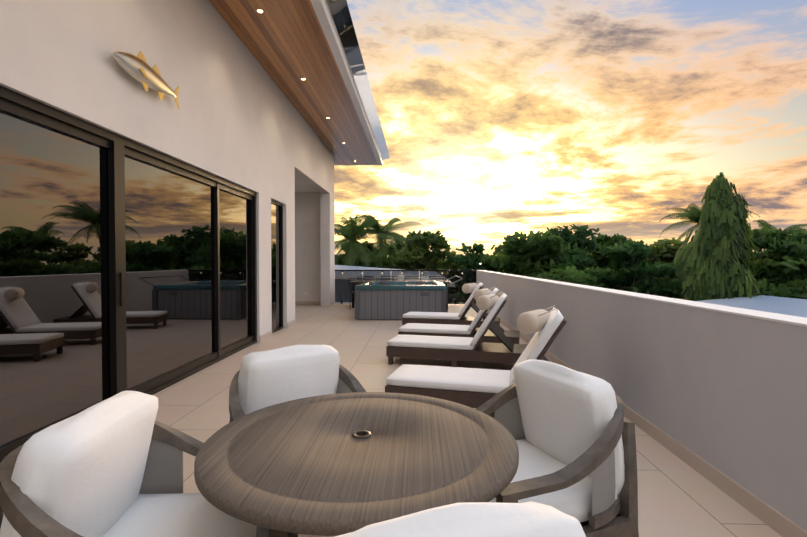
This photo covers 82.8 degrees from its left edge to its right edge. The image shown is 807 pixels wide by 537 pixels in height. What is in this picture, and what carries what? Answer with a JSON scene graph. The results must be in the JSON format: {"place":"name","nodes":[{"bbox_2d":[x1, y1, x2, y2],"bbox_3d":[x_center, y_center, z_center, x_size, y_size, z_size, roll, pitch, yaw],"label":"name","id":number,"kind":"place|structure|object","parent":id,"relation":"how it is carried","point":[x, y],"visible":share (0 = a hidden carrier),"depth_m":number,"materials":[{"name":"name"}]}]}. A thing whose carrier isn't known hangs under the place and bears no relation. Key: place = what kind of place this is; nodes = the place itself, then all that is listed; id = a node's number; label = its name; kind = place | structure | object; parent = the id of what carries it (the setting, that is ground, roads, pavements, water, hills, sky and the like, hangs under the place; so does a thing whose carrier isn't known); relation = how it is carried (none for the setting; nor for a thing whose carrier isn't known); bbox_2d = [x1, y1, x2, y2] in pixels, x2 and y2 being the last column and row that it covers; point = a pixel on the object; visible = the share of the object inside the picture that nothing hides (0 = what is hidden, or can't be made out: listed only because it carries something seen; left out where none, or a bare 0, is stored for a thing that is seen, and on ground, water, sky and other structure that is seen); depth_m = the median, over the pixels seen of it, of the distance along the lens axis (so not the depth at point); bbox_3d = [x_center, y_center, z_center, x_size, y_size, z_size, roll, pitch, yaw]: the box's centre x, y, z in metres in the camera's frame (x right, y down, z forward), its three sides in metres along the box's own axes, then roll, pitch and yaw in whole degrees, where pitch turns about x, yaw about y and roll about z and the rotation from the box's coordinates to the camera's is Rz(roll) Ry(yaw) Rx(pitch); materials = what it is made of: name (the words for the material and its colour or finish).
{"place":"outdoors","nodes":[
{"label":"outdoors","id":0,"kind":"place"},
{"bbox_2d":[295,176,317,191],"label":"porch ceiling","id":1,"kind":"structure","parent":0,"point":[301,186],"depth_m":13.17,"materials":[{"name":"white paint"}]},
{"bbox_2d":[324,0,389,159],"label":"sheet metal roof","id":2,"kind":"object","parent":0,"point":[340,15],"visible":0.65,"depth_m":8.17,"materials":[{"name":"silver metal"}]},
{"bbox_2d":[335,265,447,303],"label":"neighbour building","id":3,"kind":"structure","parent":0,"point":[341,267],"depth_m":33.67,"materials":[{"name":"metal"}]},
{"bbox_2d":[334,0,806,256],"label":"sky","id":4,"kind":"structure","parent":0,"point":[499,119],"materials":[{"name":"yellow"}]},
{"bbox_2d":[696,295,806,317],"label":"neighbour building","id":5,"kind":"structure","parent":0,"point":[786,306],"depth_m":24.47,"materials":[{"name":"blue metal"}]},
{"bbox_3d":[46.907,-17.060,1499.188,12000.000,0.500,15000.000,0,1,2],"label":"ground","id":6,"kind":"structure","parent":0,"visible":0},
{"bbox_2d":[334,214,399,267],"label":"palm tree","id":7,"kind":"object","parent":6,"relation":"on","point":[352,230],"visible":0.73,"depth_m":45.01,"materials":[{"name":"green plant"}]},
{"bbox_2d":[335,240,406,269],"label":"broadleaf tree","id":8,"kind":"object","parent":6,"relation":"on","point":[371,247],"visible":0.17,"depth_m":50.52,"materials":[{"name":"green plant"}]},
{"bbox_2d":[353,214,424,267],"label":"palm tree","id":9,"kind":"object","parent":6,"relation":"on","point":[378,228],"visible":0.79,"depth_m":50.22,"materials":[{"name":"green plant"}]},
{"bbox_2d":[374,243,412,269],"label":"broadleaf tree","id":10,"kind":"object","parent":6,"relation":"on","point":[390,250],"visible":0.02,"depth_m":60.01,"materials":[{"name":"green plant"}]},
{"bbox_2d":[391,235,441,269],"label":"broadleaf tree","id":11,"kind":"object","parent":6,"relation":"on","point":[398,245],"visible":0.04,"depth_m":55.27,"materials":[{"name":"green plant"}]},
{"bbox_2d":[388,230,462,303],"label":"broadleaf tree","id":12,"kind":"object","parent":6,"relation":"on","point":[418,255],"visible":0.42,"depth_m":41.81,"materials":[{"name":"green plant"}]},
{"bbox_2d":[445,243,501,303],"bbox_3d":[6.169,2.927,40.821,9.197,10.486,9.252,0,1,2],"label":"broadleaf tree","id":13,"kind":"object","parent":6,"relation":"on","point":[471,258],"visible":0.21,"depth_m":39.84,"materials":[{"name":"green plant"}]},
{"bbox_2d":[486,244,511,273],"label":"broadleaf tree","id":14,"kind":"object","parent":6,"relation":"on","point":[498,248],"depth_m":51.38,"materials":[{"name":"green plant"}]},
{"bbox_2d":[474,229,604,303],"bbox_3d":[9.942,2.573,36.244,12.305,11.311,9.484,0,1,-24],"label":"broadleaf tree","id":15,"kind":"object","parent":6,"relation":"on","point":[522,256],"visible":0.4,"depth_m":35.77,"materials":[{"name":"green plant"}]},
{"bbox_2d":[533,224,639,289],"bbox_3d":[15.525,2.091,40.961,11.394,12.134,10.049,-1,1,-27],"label":"broadleaf tree","id":16,"kind":"object","parent":6,"relation":"on","point":[577,242],"visible":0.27,"depth_m":39.23,"materials":[{"name":"green plant"}]},
{"bbox_2d":[584,233,656,290],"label":"broadleaf tree","id":17,"kind":"object","parent":6,"relation":"on","point":[601,261],"visible":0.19,"depth_m":44.87,"materials":[{"name":"green plant"}]},
{"bbox_2d":[583,240,689,296],"bbox_3d":[19.542,2.884,38.858,9.291,10.639,8.956,0,1,-10],"label":"broadleaf tree","id":18,"kind":"object","parent":6,"relation":"on","point":[626,254],"visible":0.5,"depth_m":37.70,"materials":[{"name":"green plant"}]},
{"bbox_2d":[633,237,687,299],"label":"broadleaf tree","id":19,"kind":"object","parent":6,"relation":"on","point":[665,251],"visible":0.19,"depth_m":42.72,"materials":[{"name":"green plant"}]},
{"bbox_2d":[659,203,759,239],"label":"palm tree","id":20,"kind":"object","parent":6,"relation":"on","point":[692,214],"visible":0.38,"depth_m":49.07,"materials":[{"name":"green plant"}]},
{"bbox_2d":[673,172,759,300],"bbox_3d":[20.086,1.093,29.350,4.690,14.512,4.918,0,1,2],"label":"mast tree","id":21,"kind":"object","parent":6,"relation":"on","point":[714,264],"visible":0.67,"depth_m":28.40,"materials":[{"name":"green plant"}]},
{"bbox_2d":[686,226,806,298],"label":"broadleaf tree","id":22,"kind":"object","parent":6,"relation":"on","point":[782,259],"visible":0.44,"depth_m":33.47,"materials":[{"name":"green plant"}]},
{"bbox_2d":[748,230,806,286],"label":"broadleaf tree","id":23,"kind":"object","parent":6,"relation":"on","point":[797,236],"visible":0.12,"depth_m":41.14,"materials":[{"name":"green plant"}]},
{"bbox_2d":[752,219,806,251],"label":"palm tree","id":24,"kind":"object","parent":6,"relation":"on","point":[795,228],"visible":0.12,"depth_m":54.82,"materials":[{"name":"green plant"}]},
{"bbox_3d":[-6.146,5.016,5.433,16.640,7.496,18.300,0,1,2],"label":"building body","id":25,"kind":"object","parent":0,"visible":0},
{"bbox_2d":[295,192,320,300],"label":"end wall","id":26,"kind":"structure","parent":25,"relation":"on","point":[307,248],"depth_m":14.11,"materials":[{"name":"paint"}]},
{"bbox_2d":[3,304,781,536],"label":"terrace floor","id":27,"kind":"structure","parent":25,"relation":"on","point":[677,497],"depth_m":4.11,"materials":[{"name":"tile"}]},
{"bbox_2d":[0,391,256,536],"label":"dining armchair","id":28,"kind":"object","parent":27,"relation":"on","point":[112,466],"visible":0.79,"depth_m":1.36,"materials":[{"name":"white fabric"}]},
{"bbox_2d":[0,0,334,341],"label":"wall","id":29,"kind":"structure","parent":27,"relation":"on","point":[236,117],"depth_m":5.25,"materials":[{"name":"paint"}]},
{"bbox_2d":[0,86,256,462],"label":"sliding door frame","id":30,"kind":"object","parent":29,"relation":"attached to","point":[118,147],"visible":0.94,"depth_m":4.13,"materials":[{"name":"black metal"}]},
{"bbox_2d":[0,111,251,447],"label":"sliding door glass","id":31,"kind":"object","parent":30,"relation":"in","point":[54,310],"visible":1,"depth_m":3.83,"materials":[{"name":"glass"}]},
{"bbox_2d":[113,51,179,108],"bbox_3d":[-2.422,-1.831,4.370,0.136,0.345,1.060,0,1,2],"label":"fish wall sculpture","id":32,"kind":"object","parent":29,"relation":"attached to","point":[141,70],"visible":1,"depth_m":4.22,"materials":[{"name":"gold metal"}]},
{"bbox_2d":[260,331,271,341],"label":"baseboard","id":33,"kind":"structure","parent":29,"relation":"attached to","point":[265,336],"depth_m":7.85,"materials":[{"name":"beige"}]},
{"bbox_2d":[271,200,282,333],"bbox_3d":[-2.464,-0.034,8.681,0.080,2.476,0.946,0,1,2],"label":"side door frame","id":34,"kind":"object","parent":29,"relation":"attached to","point":[281,236],"visible":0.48,"depth_m":9.11,"materials":[{"name":"black metal"}]},
{"bbox_2d":[271,203,280,330],"bbox_3d":[-2.465,-0.029,8.681,0.008,2.390,0.850,0,1,2],"label":"side door glass","id":35,"kind":"object","parent":34,"relation":"attached to","point":[275,267],"visible":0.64,"depth_m":8.78,"materials":[{"name":"glass"}]},
{"bbox_2d":[287,319,295,327],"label":"baseboard","id":36,"kind":"structure","parent":29,"relation":"attached to","point":[291,323],"depth_m":9.46,"materials":[{"name":"beige"}]},
{"bbox_2d":[209,0,377,164],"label":"wooden soffit","id":37,"kind":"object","parent":29,"relation":"on","point":[285,42],"visible":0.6,"depth_m":7.63,"materials":[{"name":"brown wood"}]},
{"bbox_3d":[-7.837,-3.533,5.465,13.248,0.266,20.550,0,1,2],"label":"roof","id":38,"kind":"object","parent":37,"relation":"on","visible":0},
{"bbox_2d":[310,0,382,165],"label":"roof fascia","id":39,"kind":"structure","parent":38,"relation":"on","point":[323,17],"depth_m":7.77,"materials":[{"name":"white paint"}]},
{"bbox_2d":[334,156,340,164],"bbox_3d":[-8.142,-3.552,15.146,12.000,0.030,1.280,0,1,2],"label":"wood soffit end","id":40,"kind":"object","parent":29,"relation":"attached to","point":[336,162],"visible":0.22,"depth_m":15.27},
{"bbox_2d":[229,345,365,422],"bbox_3d":[-0.476,0.857,2.217,0.692,0.929,0.721,-1,1,-36],"label":"dining armchair","id":41,"kind":"object","parent":27,"relation":"on","point":[262,379],"visible":0.27,"depth_m":2.25,"materials":[{"name":"white fabric"}]},
{"bbox_2d":[194,392,518,536],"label":"round dining table","id":42,"kind":"object","parent":27,"relation":"on","point":[338,464],"visible":0.98,"depth_m":1.39,"materials":[{"name":"brown wood"}]},
{"bbox_2d":[349,278,366,307],"bbox_3d":[-1.247,0.699,12.826,0.491,0.872,0.511,0,1,2],"label":"chair","id":43,"kind":"object","parent":27,"relation":"on","point":[358,281],"visible":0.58,"depth_m":12.60,"materials":[{"name":"black metal"}]},
{"bbox_2d":[376,278,393,280],"bbox_3d":[-0.497,0.700,12.802,0.491,0.872,0.511,0,1,2],"label":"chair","id":44,"kind":"object","parent":27,"relation":"on","point":[382,279],"visible":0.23,"depth_m":12.55,"materials":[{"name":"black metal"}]},
{"bbox_2d":[350,280,450,307],"bbox_3d":[-0.095,0.748,13.464,2.900,0.750,0.950,0,1,2],"label":"dining table","id":45,"kind":"object","parent":27,"relation":"on","point":[353,282],"visible":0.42,"depth_m":13.24,"materials":[{"name":"grey"}]},
{"bbox_2d":[335,270,475,303],"bbox_3d":[0.050,0.574,14.227,4.400,1.070,0.060,0,1,2],"label":"railing","id":46,"kind":"object","parent":27,"relation":"on","point":[343,289],"depth_m":14.21,"materials":[{"name":"clear glass"}]},
{"bbox_2d":[355,275,462,319],"bbox_3d":[0.155,0.678,11.323,2.456,0.964,2.074,0,1,2],"label":"hot tub","id":47,"kind":"object","parent":27,"relation":"on","point":[385,300],"visible":0.96,"depth_m":10.34,"materials":[{"name":"grey plastic"}]},
{"bbox_2d":[431,278,448,285],"bbox_3d":[1.002,0.701,12.752,0.491,0.872,0.511,0,1,2],"label":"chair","id":48,"kind":"object","parent":27,"relation":"on","point":[442,280],"visible":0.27,"depth_m":12.50,"materials":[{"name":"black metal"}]},
{"bbox_2d":[402,281,499,327],"bbox_3d":[0.941,0.723,8.977,1.844,0.955,0.630,0,1,15],"label":"sun lounger","id":49,"kind":"object","parent":27,"relation":"on","point":[460,318],"visible":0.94,"depth_m":8.74,"materials":[{"name":"white fabric"},{"name":"dark brown wood"}]},
{"bbox_2d":[386,291,527,366],"bbox_3d":[0.743,0.775,6.032,1.844,0.955,0.630,0,1,15],"label":"sun lounger","id":50,"kind":"object","parent":27,"relation":"on","point":[475,349],"visible":0.96,"depth_m":5.78,"materials":[{"name":"white fabric"},{"name":"dark brown wood"}]},
{"bbox_2d":[398,286,519,343],"bbox_3d":[0.883,0.754,7.228,1.844,0.955,0.630,0,1,15],"label":"sun lounger","id":51,"kind":"object","parent":27,"relation":"on","point":[471,330],"visible":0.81,"depth_m":7.01,"materials":[{"name":"white fabric"},{"name":"dark brown wood"}]},
{"bbox_2d":[335,501,585,536],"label":"dining armchair","id":52,"kind":"object","parent":27,"relation":"on","point":[494,519],"visible":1,"depth_m":0.79,"materials":[{"name":"white fabric"}]},
{"bbox_2d":[385,305,565,407],"bbox_3d":[0.801,0.808,4.149,1.844,0.955,0.630,0,1,15],"label":"sun lounger","id":53,"kind":"object","parent":27,"relation":"on","point":[474,387],"visible":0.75,"depth_m":3.97,"materials":[{"name":"white fabric"},{"name":"dark brown wood"}]},
{"bbox_2d":[476,359,638,536],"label":"dining armchair","id":54,"kind":"object","parent":27,"relation":"on","point":[571,431],"visible":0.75,"depth_m":1.73,"materials":[{"name":"white fabric"}]},
{"bbox_2d":[476,271,806,530],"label":"parapet wall","id":55,"kind":"structure","parent":25,"relation":"on","point":[725,394],"depth_m":2.89,"materials":[{"name":"white paint"}]},
{"bbox_2d":[477,270,806,326],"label":"parapet cap","id":56,"kind":"object","parent":55,"relation":"on","point":[787,319],"visible":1,"depth_m":3.07,"materials":[{"name":"white concrete"}]},
{"bbox_2d":[487,309,806,536],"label":"baseboard","id":57,"kind":"structure","parent":55,"relation":"attached to","point":[772,518],"depth_m":2.77,"materials":[{"name":"beige"}]},
{"bbox_3d":[-5.591,-1.166,11.822,0.280,4.634,4.720,0,1,2],"label":"porch","id":58,"kind":"object","parent":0,"visible":0},
{"bbox_2d":[295,301,320,304],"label":"baseboard","id":59,"kind":"structure","parent":58,"relation":"attached to","point":[309,302],"depth_m":14.12,"materials":[{"name":"beige"}]}
]}

